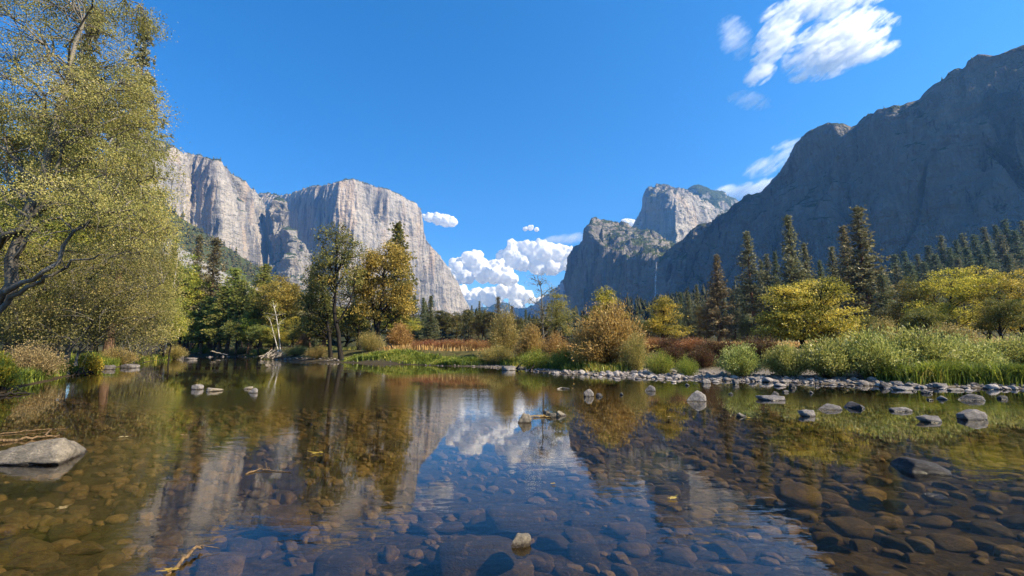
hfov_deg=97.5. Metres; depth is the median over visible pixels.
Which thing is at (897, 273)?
fir tree
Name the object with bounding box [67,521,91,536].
river stone
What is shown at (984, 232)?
fir tree
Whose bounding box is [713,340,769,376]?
willow shrub
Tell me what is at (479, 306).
pine tree
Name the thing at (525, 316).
fir tree
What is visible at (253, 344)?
pine tree
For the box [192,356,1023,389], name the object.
pebbles
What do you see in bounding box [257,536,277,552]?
river stone
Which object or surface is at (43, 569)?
river stone
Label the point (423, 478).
river stone
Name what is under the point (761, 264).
pine tree
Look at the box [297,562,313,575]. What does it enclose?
river stone
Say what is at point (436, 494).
river stone
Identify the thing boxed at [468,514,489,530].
river stone
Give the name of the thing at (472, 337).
fir tree
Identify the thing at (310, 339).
fir tree
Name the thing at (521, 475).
river stone
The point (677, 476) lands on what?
river stone
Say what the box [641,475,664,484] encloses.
river stone
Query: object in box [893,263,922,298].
fir tree
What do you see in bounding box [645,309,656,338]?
fir tree
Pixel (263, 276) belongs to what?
pine tree
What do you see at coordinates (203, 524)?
river stone
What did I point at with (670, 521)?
river stone
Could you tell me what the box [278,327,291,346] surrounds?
fir tree
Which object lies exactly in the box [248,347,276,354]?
green bush
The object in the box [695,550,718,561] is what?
river stone
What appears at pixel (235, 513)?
river stone
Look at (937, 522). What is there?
river stone
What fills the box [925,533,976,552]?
river stone
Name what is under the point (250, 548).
river stone
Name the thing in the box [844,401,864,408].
boulder
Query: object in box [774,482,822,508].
sunken boulder
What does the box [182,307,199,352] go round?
maple tree
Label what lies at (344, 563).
sunken boulder
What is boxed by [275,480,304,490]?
river stone
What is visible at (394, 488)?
river stone
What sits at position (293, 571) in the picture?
river stone
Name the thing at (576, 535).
river stone
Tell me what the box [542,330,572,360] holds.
willow shrub
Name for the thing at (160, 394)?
river water
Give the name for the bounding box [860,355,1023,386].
grass
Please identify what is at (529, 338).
willow shrub
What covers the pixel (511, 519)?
sunken boulder
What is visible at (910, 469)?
boulder
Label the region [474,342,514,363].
willow shrub
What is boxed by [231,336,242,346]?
fir tree
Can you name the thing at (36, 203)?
alder tree
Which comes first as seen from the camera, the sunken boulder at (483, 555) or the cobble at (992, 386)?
the sunken boulder at (483, 555)
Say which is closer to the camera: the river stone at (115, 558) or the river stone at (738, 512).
the river stone at (115, 558)
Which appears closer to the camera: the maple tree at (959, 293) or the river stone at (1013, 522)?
the river stone at (1013, 522)
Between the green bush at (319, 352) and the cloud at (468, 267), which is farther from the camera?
the cloud at (468, 267)
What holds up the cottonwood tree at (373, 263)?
on the ground at (564, 508)
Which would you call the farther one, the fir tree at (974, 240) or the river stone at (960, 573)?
the fir tree at (974, 240)
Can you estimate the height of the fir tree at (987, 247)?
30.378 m
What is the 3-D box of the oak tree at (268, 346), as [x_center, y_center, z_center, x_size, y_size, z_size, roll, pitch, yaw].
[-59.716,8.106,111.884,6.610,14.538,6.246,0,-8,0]
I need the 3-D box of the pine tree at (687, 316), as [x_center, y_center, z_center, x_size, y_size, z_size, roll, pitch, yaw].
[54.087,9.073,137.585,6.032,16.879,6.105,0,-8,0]
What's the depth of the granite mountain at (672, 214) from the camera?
2785.98 m
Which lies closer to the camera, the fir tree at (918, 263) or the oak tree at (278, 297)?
the oak tree at (278, 297)
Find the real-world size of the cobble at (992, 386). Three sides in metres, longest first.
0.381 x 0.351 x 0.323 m
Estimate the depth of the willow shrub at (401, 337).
70.81 m
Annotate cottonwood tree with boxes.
[291,272,348,357]
[302,220,371,360]
[330,273,374,349]
[346,239,420,349]
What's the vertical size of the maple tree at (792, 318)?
6.384 m
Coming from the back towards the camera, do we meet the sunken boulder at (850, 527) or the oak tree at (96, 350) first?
the oak tree at (96, 350)
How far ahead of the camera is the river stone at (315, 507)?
5.83 m
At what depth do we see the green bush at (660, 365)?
26.84 m
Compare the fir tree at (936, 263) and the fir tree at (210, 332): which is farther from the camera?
the fir tree at (936, 263)
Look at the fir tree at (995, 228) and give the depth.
281.41 m
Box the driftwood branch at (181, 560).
[165,545,219,575]
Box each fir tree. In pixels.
[149,239,182,349]
[172,338,189,347]
[181,296,214,353]
[199,286,233,355]
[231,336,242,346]
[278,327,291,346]
[297,265,319,346]
[307,336,321,346]
[373,221,420,328]
[467,305,477,340]
[518,309,528,342]
[635,306,644,339]
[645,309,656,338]
[675,302,683,340]
[736,294,752,341]
[887,254,906,299]
[890,265,909,306]
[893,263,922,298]
[897,251,911,293]
[912,254,929,287]
[916,262,946,306]
[921,245,941,276]
[927,254,950,301]
[929,235,953,276]
[941,247,961,302]
[943,258,980,308]
[952,239,966,267]
[953,233,971,264]
[961,247,979,278]
[969,234,998,268]
[973,226,1000,263]
[974,254,1005,305]
[978,241,1007,278]
[988,254,1023,303]
[990,224,1007,261]
[991,235,1023,280]
[998,219,1023,275]
[1007,230,1023,280]
[1014,220,1023,261]
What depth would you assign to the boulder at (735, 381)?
20.65 m
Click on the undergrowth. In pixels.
(343, 348)
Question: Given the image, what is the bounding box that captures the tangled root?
[71,367,93,376]
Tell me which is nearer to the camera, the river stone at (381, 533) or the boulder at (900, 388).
the river stone at (381, 533)
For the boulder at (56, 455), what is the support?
in the river water
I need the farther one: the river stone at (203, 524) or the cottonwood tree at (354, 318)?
the cottonwood tree at (354, 318)
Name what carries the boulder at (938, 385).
on the ground at (564, 508)
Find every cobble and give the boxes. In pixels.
[748,376,756,380]
[762,377,772,381]
[773,383,785,386]
[857,381,869,385]
[867,376,878,380]
[985,384,999,389]
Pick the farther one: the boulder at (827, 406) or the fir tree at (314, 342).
the fir tree at (314, 342)
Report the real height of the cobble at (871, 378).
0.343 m
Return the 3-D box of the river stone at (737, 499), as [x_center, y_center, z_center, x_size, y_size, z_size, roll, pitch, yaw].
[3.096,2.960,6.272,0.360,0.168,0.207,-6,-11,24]
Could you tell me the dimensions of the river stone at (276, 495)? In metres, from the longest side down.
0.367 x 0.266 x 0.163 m
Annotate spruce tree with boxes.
[406,295,419,341]
[413,297,430,343]
[416,295,443,341]
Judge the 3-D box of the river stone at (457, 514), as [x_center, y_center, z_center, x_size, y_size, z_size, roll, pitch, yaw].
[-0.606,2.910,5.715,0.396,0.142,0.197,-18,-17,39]
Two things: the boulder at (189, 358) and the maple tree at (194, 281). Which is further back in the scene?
the maple tree at (194, 281)
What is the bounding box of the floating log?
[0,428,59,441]
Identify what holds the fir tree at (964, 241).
on the ground at (564, 508)
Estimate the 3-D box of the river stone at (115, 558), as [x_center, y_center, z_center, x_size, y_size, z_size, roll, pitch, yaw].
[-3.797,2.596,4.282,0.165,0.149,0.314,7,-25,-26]
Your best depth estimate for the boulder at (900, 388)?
17.70 m
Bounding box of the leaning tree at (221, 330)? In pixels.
[210,292,239,355]
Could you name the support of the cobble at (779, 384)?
on the ground at (564, 508)
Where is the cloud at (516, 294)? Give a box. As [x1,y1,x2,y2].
[460,283,543,308]
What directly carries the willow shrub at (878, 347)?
on the ground at (564, 508)
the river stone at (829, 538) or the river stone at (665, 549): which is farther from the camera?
the river stone at (829, 538)
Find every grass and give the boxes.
[0,351,125,385]
[79,351,173,363]
[339,347,489,365]
[380,340,816,351]
[491,354,646,372]
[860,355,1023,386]
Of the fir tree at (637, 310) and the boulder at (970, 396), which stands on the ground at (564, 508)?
the fir tree at (637, 310)
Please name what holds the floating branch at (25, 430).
on the river water
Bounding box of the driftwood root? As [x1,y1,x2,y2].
[0,389,34,396]
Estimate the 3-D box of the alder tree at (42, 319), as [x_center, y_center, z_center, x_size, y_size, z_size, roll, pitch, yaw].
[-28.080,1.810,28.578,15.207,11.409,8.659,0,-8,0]
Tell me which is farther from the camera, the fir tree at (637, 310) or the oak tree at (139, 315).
the fir tree at (637, 310)
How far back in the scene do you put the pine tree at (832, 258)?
124.07 m
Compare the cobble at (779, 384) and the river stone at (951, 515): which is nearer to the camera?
the river stone at (951, 515)
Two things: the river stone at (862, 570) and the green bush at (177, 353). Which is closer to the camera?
the river stone at (862, 570)
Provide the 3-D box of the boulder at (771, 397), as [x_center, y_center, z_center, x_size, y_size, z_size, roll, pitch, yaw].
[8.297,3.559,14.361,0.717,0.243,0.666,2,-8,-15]
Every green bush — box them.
[160,344,188,358]
[225,346,254,352]
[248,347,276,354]
[281,344,309,355]
[301,344,327,358]
[643,348,678,373]
[673,354,700,375]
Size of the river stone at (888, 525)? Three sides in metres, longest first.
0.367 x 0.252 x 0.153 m
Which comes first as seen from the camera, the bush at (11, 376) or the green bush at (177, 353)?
the bush at (11, 376)
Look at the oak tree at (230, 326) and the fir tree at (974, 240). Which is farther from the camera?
the fir tree at (974, 240)
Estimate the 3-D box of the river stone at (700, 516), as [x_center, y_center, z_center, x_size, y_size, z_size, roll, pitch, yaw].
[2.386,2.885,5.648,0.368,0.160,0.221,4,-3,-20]
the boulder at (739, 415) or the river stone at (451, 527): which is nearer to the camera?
the river stone at (451, 527)
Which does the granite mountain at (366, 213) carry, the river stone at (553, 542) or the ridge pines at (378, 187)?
the ridge pines at (378, 187)
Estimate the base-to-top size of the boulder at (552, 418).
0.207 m
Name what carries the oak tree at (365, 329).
on the ground at (564, 508)
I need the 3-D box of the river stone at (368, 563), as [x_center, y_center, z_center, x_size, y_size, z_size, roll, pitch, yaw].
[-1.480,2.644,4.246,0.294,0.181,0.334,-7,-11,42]
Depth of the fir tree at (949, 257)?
244.19 m
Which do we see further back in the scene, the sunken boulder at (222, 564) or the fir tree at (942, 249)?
the fir tree at (942, 249)
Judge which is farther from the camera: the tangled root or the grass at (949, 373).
the tangled root
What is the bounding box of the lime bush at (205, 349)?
[190,344,212,352]
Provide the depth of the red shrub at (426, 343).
58.77 m
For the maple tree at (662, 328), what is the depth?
43.69 m
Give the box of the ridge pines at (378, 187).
[259,178,462,295]
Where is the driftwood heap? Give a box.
[258,349,287,358]
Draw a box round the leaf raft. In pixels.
[531,414,549,416]
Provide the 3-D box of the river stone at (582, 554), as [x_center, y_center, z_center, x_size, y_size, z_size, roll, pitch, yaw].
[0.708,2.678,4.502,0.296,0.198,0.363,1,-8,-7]
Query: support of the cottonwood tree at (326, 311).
on the ground at (564, 508)
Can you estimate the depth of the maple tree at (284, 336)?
92.63 m
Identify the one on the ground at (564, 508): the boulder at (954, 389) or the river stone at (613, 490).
the river stone at (613, 490)
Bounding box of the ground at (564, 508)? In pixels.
[0,290,1023,575]
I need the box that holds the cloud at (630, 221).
[621,218,634,226]
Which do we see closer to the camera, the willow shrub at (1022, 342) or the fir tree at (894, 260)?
the willow shrub at (1022, 342)
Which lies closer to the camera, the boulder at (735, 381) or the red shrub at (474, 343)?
the boulder at (735, 381)
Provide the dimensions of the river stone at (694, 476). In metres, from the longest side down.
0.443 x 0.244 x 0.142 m
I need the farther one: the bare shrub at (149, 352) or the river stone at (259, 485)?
the bare shrub at (149, 352)
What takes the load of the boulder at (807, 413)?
in the river water
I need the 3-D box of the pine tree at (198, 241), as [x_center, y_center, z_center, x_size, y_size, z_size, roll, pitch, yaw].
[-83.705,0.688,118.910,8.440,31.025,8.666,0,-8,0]
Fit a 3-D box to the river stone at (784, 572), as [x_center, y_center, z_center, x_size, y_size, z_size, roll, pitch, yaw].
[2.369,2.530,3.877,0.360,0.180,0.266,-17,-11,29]
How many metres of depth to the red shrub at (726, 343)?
30.47 m
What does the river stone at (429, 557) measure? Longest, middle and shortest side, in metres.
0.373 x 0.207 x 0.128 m
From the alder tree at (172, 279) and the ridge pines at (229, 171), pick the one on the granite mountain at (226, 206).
the ridge pines at (229, 171)
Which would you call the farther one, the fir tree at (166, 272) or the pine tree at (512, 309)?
the pine tree at (512, 309)
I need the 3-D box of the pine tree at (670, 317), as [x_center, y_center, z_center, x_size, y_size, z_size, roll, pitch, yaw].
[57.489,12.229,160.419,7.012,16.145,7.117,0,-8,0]
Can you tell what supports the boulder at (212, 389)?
in the river water
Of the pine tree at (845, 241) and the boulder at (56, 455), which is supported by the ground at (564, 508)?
the pine tree at (845, 241)
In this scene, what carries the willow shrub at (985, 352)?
on the ground at (564, 508)
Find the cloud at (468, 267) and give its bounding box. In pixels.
[448,249,518,286]
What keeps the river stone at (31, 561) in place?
on the ground at (564, 508)
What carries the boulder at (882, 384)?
on the ground at (564, 508)
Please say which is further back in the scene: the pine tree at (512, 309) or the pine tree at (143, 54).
the pine tree at (512, 309)
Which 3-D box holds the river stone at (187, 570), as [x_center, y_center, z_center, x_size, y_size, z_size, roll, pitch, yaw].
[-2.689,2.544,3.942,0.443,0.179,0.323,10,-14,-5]
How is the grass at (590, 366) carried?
on the ground at (564, 508)
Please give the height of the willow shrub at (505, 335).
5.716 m
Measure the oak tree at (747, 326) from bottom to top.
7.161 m
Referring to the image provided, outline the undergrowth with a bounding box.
[244,345,362,357]
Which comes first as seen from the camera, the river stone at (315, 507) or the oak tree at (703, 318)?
the river stone at (315, 507)
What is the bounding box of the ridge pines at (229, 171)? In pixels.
[125,112,263,202]
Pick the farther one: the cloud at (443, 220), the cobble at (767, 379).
the cloud at (443, 220)
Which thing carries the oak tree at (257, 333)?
on the ground at (564, 508)
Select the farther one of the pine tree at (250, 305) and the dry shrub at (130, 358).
the pine tree at (250, 305)
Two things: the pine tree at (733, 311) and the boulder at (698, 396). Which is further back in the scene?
the pine tree at (733, 311)
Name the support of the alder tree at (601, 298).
on the ground at (564, 508)
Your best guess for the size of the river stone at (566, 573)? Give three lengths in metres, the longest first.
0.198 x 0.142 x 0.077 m
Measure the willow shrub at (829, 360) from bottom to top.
2.405 m
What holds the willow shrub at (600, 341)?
on the ground at (564, 508)
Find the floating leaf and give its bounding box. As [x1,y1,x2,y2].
[159,567,178,571]
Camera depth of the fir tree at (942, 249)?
267.34 m
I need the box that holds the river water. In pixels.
[0,356,1023,450]
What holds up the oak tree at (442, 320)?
on the ground at (564, 508)
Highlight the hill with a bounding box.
[98,164,295,305]
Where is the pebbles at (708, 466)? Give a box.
[0,407,1023,575]
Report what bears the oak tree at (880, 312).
on the ground at (564, 508)
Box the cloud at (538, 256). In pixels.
[495,238,572,275]
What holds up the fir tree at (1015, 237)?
on the ground at (564, 508)
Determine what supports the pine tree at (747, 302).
on the ground at (564, 508)
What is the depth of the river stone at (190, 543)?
4.58 m
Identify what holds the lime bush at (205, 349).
on the ground at (564, 508)
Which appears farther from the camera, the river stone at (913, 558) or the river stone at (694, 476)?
the river stone at (694, 476)
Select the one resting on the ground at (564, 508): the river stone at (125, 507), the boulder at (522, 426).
the river stone at (125, 507)
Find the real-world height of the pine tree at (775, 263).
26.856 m
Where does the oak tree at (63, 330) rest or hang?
on the ground at (564, 508)
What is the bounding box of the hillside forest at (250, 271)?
[97,172,285,306]
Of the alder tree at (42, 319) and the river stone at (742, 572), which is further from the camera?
the alder tree at (42, 319)
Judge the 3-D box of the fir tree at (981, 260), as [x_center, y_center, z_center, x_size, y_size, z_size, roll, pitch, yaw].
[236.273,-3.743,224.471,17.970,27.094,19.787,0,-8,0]
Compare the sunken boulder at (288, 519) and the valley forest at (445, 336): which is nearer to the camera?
the sunken boulder at (288, 519)
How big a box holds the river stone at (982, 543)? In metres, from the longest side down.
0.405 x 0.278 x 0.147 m
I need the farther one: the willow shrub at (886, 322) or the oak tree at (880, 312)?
the oak tree at (880, 312)
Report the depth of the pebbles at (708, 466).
7.76 m
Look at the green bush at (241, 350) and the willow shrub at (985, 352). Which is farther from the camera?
the green bush at (241, 350)
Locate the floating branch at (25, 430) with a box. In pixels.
[0,428,66,434]
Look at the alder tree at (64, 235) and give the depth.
30.70 m
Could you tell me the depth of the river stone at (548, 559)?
4.22 m
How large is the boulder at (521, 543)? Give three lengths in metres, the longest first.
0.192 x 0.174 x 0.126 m
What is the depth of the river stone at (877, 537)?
4.92 m
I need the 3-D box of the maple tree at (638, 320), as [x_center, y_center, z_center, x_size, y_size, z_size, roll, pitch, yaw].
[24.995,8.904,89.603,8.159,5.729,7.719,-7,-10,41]
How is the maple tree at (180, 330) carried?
on the ground at (564, 508)
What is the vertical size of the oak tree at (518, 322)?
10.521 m
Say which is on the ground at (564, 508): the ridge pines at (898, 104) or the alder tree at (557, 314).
the alder tree at (557, 314)
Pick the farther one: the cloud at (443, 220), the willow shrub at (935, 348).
the cloud at (443, 220)
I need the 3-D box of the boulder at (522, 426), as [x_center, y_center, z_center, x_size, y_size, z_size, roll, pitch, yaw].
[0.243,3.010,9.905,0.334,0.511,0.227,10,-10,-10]
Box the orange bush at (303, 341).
[294,333,309,347]
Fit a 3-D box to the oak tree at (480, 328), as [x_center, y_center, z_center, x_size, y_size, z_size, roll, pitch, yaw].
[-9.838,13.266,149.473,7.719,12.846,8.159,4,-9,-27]
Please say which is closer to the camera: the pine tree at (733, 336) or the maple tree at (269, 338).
the maple tree at (269, 338)
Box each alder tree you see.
[0,0,193,313]
[0,93,187,351]
[0,234,187,374]
[77,215,199,363]
[520,273,559,343]
[538,286,578,339]
[584,285,630,332]
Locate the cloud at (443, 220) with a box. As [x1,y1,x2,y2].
[422,212,457,226]
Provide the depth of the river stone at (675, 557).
4.34 m
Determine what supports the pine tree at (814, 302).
on the ground at (564, 508)
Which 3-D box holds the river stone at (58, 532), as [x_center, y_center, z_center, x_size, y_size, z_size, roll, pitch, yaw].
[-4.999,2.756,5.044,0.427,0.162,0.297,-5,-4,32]
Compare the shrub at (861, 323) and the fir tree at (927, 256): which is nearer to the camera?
the shrub at (861, 323)
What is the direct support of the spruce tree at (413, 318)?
on the ground at (564, 508)
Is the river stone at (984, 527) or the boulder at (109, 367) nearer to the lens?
the river stone at (984, 527)
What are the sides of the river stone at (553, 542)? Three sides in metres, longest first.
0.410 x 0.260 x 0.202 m
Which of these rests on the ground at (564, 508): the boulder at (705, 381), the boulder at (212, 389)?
the boulder at (705, 381)
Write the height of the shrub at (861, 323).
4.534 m
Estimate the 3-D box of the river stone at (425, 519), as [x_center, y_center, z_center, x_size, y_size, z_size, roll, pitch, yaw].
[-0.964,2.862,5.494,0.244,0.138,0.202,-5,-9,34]
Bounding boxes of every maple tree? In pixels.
[155,299,191,357]
[161,309,188,359]
[165,253,210,346]
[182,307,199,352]
[185,319,212,353]
[196,314,231,352]
[234,315,263,354]
[261,324,281,352]
[277,316,300,347]
[629,319,650,336]
[639,295,695,339]
[748,275,870,347]
[882,275,947,338]
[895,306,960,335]
[898,267,1005,334]
[933,265,1023,341]
[966,295,1023,342]
[969,268,1023,338]
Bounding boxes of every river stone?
[0,547,14,564]
[2,550,58,571]
[3,511,29,523]
[9,536,55,557]
[31,562,69,575]
[47,523,78,542]
[61,541,104,554]
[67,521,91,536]
[98,551,125,569]
[98,562,139,575]
[111,500,136,514]
[147,531,183,547]
[149,548,175,562]
[159,496,193,508]
[177,564,195,575]
[183,535,205,555]
[184,491,214,501]
[187,518,219,531]
[214,489,243,498]
[226,538,261,557]
[227,511,251,519]
[227,515,251,530]
[250,481,272,495]
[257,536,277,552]
[270,566,309,575]
[272,490,293,502]
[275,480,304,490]
[284,550,304,559]
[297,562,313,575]
[300,547,322,561]
[301,502,323,513]
[323,507,338,515]
[323,514,343,525]
[324,504,360,520]
[358,552,372,573]
[359,529,387,539]
[380,545,399,563]
[383,483,405,493]
[384,475,406,484]
[409,523,438,535]
[413,474,435,482]
[418,512,437,519]
[421,515,441,522]
[423,489,445,499]
[424,551,435,565]
[435,521,463,534]
[441,489,457,498]
[453,510,474,519]
[459,513,475,524]
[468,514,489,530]
[515,471,532,480]
[526,471,546,480]
[529,549,553,573]
[529,555,554,569]
[535,534,569,551]
[554,564,578,575]
[554,570,569,575]
[564,527,595,544]
[566,542,600,566]
[571,513,596,526]
[573,490,597,499]
[599,486,623,494]
[607,521,645,539]
[611,563,637,575]
[617,542,648,557]
[624,536,651,547]
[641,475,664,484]
[650,495,677,506]
[655,485,680,497]
[662,515,693,530]
[662,546,679,555]
[662,550,693,567]
[669,471,687,482]
[672,549,697,562]
[687,473,705,481]
[687,509,714,522]
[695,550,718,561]
[707,539,747,563]
[715,513,749,526]
[719,494,747,504]
[722,510,748,520]
[732,568,758,575]
[764,569,804,575]
[809,525,848,543]
[811,532,843,544]
[820,488,841,496]
[820,492,849,504]
[822,507,857,517]
[849,539,882,551]
[853,564,906,575]
[861,517,898,529]
[870,531,885,547]
[880,535,914,552]
[904,552,938,564]
[915,515,952,528]
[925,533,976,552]
[930,509,962,520]
[948,571,978,575]
[963,536,997,550]
[969,519,1013,537]
[1001,514,1023,528]
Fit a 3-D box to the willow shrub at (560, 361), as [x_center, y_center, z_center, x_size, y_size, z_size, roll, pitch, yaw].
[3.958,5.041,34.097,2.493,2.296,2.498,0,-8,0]
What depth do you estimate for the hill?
1154.21 m
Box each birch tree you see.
[262,313,280,351]
[265,298,287,351]
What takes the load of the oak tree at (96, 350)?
on the ground at (564, 508)
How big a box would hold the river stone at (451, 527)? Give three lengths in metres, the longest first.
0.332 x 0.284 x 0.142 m
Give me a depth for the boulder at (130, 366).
38.30 m
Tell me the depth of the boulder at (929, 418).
9.96 m
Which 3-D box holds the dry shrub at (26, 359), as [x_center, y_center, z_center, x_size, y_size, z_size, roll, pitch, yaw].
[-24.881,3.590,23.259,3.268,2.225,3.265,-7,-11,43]
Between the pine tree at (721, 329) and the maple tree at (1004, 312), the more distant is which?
the pine tree at (721, 329)
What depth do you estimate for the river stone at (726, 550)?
4.49 m
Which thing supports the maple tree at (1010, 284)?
on the ground at (564, 508)
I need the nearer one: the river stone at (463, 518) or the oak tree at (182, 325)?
the river stone at (463, 518)
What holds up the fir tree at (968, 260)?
on the ground at (564, 508)
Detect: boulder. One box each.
[0,438,90,475]
[102,365,115,369]
[120,364,139,367]
[184,357,197,359]
[191,384,203,389]
[194,552,245,575]
[206,388,222,391]
[249,388,257,392]
[257,504,311,535]
[313,551,364,575]
[434,535,533,575]
[486,504,544,535]
[502,366,515,369]
[511,533,530,558]
[515,413,531,436]
[545,413,555,421]
[556,411,566,421]
[583,389,593,396]
[645,385,655,390]
[686,390,705,401]
[701,379,710,383]
[732,379,738,383]
[736,413,746,420]
[755,395,785,400]
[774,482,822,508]
[797,409,815,416]
[819,403,841,409]
[823,516,874,539]
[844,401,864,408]
[878,382,890,387]
[888,457,951,482]
[889,407,912,411]
[890,386,913,390]
[915,415,941,422]
[921,391,932,393]
[921,493,957,506]
[932,383,948,387]
[947,388,963,390]
[956,409,987,419]
[957,393,985,400]
[996,395,1007,398]
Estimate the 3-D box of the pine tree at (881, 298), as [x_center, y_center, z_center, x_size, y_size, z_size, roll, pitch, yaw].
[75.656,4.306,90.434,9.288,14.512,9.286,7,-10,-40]
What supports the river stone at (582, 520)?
on the ground at (564, 508)
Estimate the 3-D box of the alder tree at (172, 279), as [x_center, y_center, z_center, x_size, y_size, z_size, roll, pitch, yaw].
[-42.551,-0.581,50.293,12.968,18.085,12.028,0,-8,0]
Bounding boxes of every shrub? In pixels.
[0,336,72,377]
[97,342,144,364]
[127,327,165,360]
[355,328,388,351]
[385,320,418,345]
[410,340,420,349]
[416,338,437,347]
[432,338,451,348]
[444,338,469,349]
[461,338,483,349]
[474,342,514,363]
[477,336,492,350]
[485,302,521,354]
[512,321,549,359]
[513,343,554,368]
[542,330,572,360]
[548,342,574,367]
[557,293,659,364]
[568,339,597,364]
[615,327,650,370]
[644,335,666,350]
[653,334,685,350]
[656,340,686,365]
[672,335,709,350]
[684,344,719,367]
[689,335,723,353]
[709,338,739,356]
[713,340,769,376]
[735,332,771,356]
[753,334,782,359]
[759,338,814,376]
[791,332,873,378]
[832,323,931,377]
[864,313,913,343]
[876,322,972,365]
[927,320,994,343]
[942,329,1019,366]
[969,333,1023,364]
[1001,328,1023,364]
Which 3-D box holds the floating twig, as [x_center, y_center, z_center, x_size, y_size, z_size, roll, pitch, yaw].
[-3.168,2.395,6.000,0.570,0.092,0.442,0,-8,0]
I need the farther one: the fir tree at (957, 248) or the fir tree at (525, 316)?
the fir tree at (957, 248)
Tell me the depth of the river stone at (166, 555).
4.35 m
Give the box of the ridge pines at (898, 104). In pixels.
[730,52,1005,207]
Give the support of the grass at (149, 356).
on the ground at (564, 508)
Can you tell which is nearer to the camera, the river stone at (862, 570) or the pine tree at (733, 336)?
the river stone at (862, 570)
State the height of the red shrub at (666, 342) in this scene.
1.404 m
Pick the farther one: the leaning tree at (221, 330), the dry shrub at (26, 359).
the leaning tree at (221, 330)
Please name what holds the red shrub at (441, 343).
on the ground at (564, 508)
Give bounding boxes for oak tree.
[0,182,35,277]
[0,290,65,350]
[23,306,110,350]
[66,310,128,352]
[103,275,184,350]
[148,296,193,353]
[217,317,252,355]
[245,324,273,355]
[249,274,306,349]
[257,316,278,349]
[278,304,304,346]
[287,322,320,340]
[331,319,369,346]
[340,311,373,345]
[380,315,423,334]
[432,310,452,339]
[447,311,469,338]
[461,309,478,339]
[471,310,491,342]
[482,311,500,331]
[508,315,528,338]
[524,319,553,341]
[648,329,660,338]
[673,323,687,338]
[693,305,714,338]
[738,318,755,339]
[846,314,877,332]
[873,305,904,333]
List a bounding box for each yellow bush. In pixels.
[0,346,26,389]
[70,352,104,371]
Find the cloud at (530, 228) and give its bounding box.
[523,225,538,231]
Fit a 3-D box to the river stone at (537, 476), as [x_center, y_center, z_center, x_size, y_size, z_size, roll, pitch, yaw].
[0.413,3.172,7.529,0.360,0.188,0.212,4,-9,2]
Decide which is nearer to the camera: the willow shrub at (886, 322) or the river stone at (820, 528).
the river stone at (820, 528)
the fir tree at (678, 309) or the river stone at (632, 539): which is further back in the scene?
the fir tree at (678, 309)
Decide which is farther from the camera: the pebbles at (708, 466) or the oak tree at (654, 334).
the oak tree at (654, 334)
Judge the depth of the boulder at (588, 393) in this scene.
15.28 m
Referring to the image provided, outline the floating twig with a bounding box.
[245,462,291,474]
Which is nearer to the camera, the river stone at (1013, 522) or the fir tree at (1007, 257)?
the river stone at (1013, 522)
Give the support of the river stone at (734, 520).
on the ground at (564, 508)
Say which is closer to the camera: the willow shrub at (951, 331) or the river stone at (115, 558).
the river stone at (115, 558)
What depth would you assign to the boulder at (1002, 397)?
14.54 m
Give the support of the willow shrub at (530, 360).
on the ground at (564, 508)
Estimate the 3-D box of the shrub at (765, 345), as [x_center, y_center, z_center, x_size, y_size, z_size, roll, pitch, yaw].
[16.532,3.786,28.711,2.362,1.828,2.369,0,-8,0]
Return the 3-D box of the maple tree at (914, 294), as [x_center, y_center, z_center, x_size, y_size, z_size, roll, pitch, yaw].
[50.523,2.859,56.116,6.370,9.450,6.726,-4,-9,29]
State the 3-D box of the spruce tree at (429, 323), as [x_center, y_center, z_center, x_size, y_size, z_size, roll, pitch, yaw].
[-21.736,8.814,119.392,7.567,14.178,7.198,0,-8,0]
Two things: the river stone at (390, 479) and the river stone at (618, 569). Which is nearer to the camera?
the river stone at (618, 569)
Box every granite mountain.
[103,101,268,268]
[256,178,469,329]
[268,196,346,311]
[470,280,564,318]
[563,217,687,315]
[632,183,727,243]
[662,45,1023,292]
[688,184,738,209]
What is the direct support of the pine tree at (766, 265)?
on the ground at (564, 508)
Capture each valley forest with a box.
[0,301,605,347]
[618,253,994,337]
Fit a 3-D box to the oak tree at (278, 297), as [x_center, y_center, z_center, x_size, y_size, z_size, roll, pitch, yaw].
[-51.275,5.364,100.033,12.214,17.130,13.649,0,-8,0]
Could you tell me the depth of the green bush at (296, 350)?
70.73 m
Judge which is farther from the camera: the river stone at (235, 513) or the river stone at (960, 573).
the river stone at (235, 513)
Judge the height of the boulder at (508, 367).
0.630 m
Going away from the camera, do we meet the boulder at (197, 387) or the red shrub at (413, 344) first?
the boulder at (197, 387)
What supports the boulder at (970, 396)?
in the river water
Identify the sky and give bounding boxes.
[0,0,1023,307]
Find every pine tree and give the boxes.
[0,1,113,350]
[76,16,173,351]
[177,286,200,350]
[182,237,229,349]
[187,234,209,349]
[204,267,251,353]
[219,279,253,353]
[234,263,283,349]
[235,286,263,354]
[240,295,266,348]
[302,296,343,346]
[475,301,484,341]
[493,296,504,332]
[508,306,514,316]
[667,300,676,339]
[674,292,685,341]
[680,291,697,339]
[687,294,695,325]
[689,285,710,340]
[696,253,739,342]
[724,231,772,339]
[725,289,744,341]
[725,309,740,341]
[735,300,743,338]
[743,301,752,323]
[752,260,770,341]
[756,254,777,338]
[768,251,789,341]
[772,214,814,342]
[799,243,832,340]
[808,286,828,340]
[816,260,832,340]
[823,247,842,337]
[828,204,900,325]
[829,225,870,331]
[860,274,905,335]
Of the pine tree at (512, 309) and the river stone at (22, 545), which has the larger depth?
the pine tree at (512, 309)
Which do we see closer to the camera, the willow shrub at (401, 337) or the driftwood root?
the driftwood root

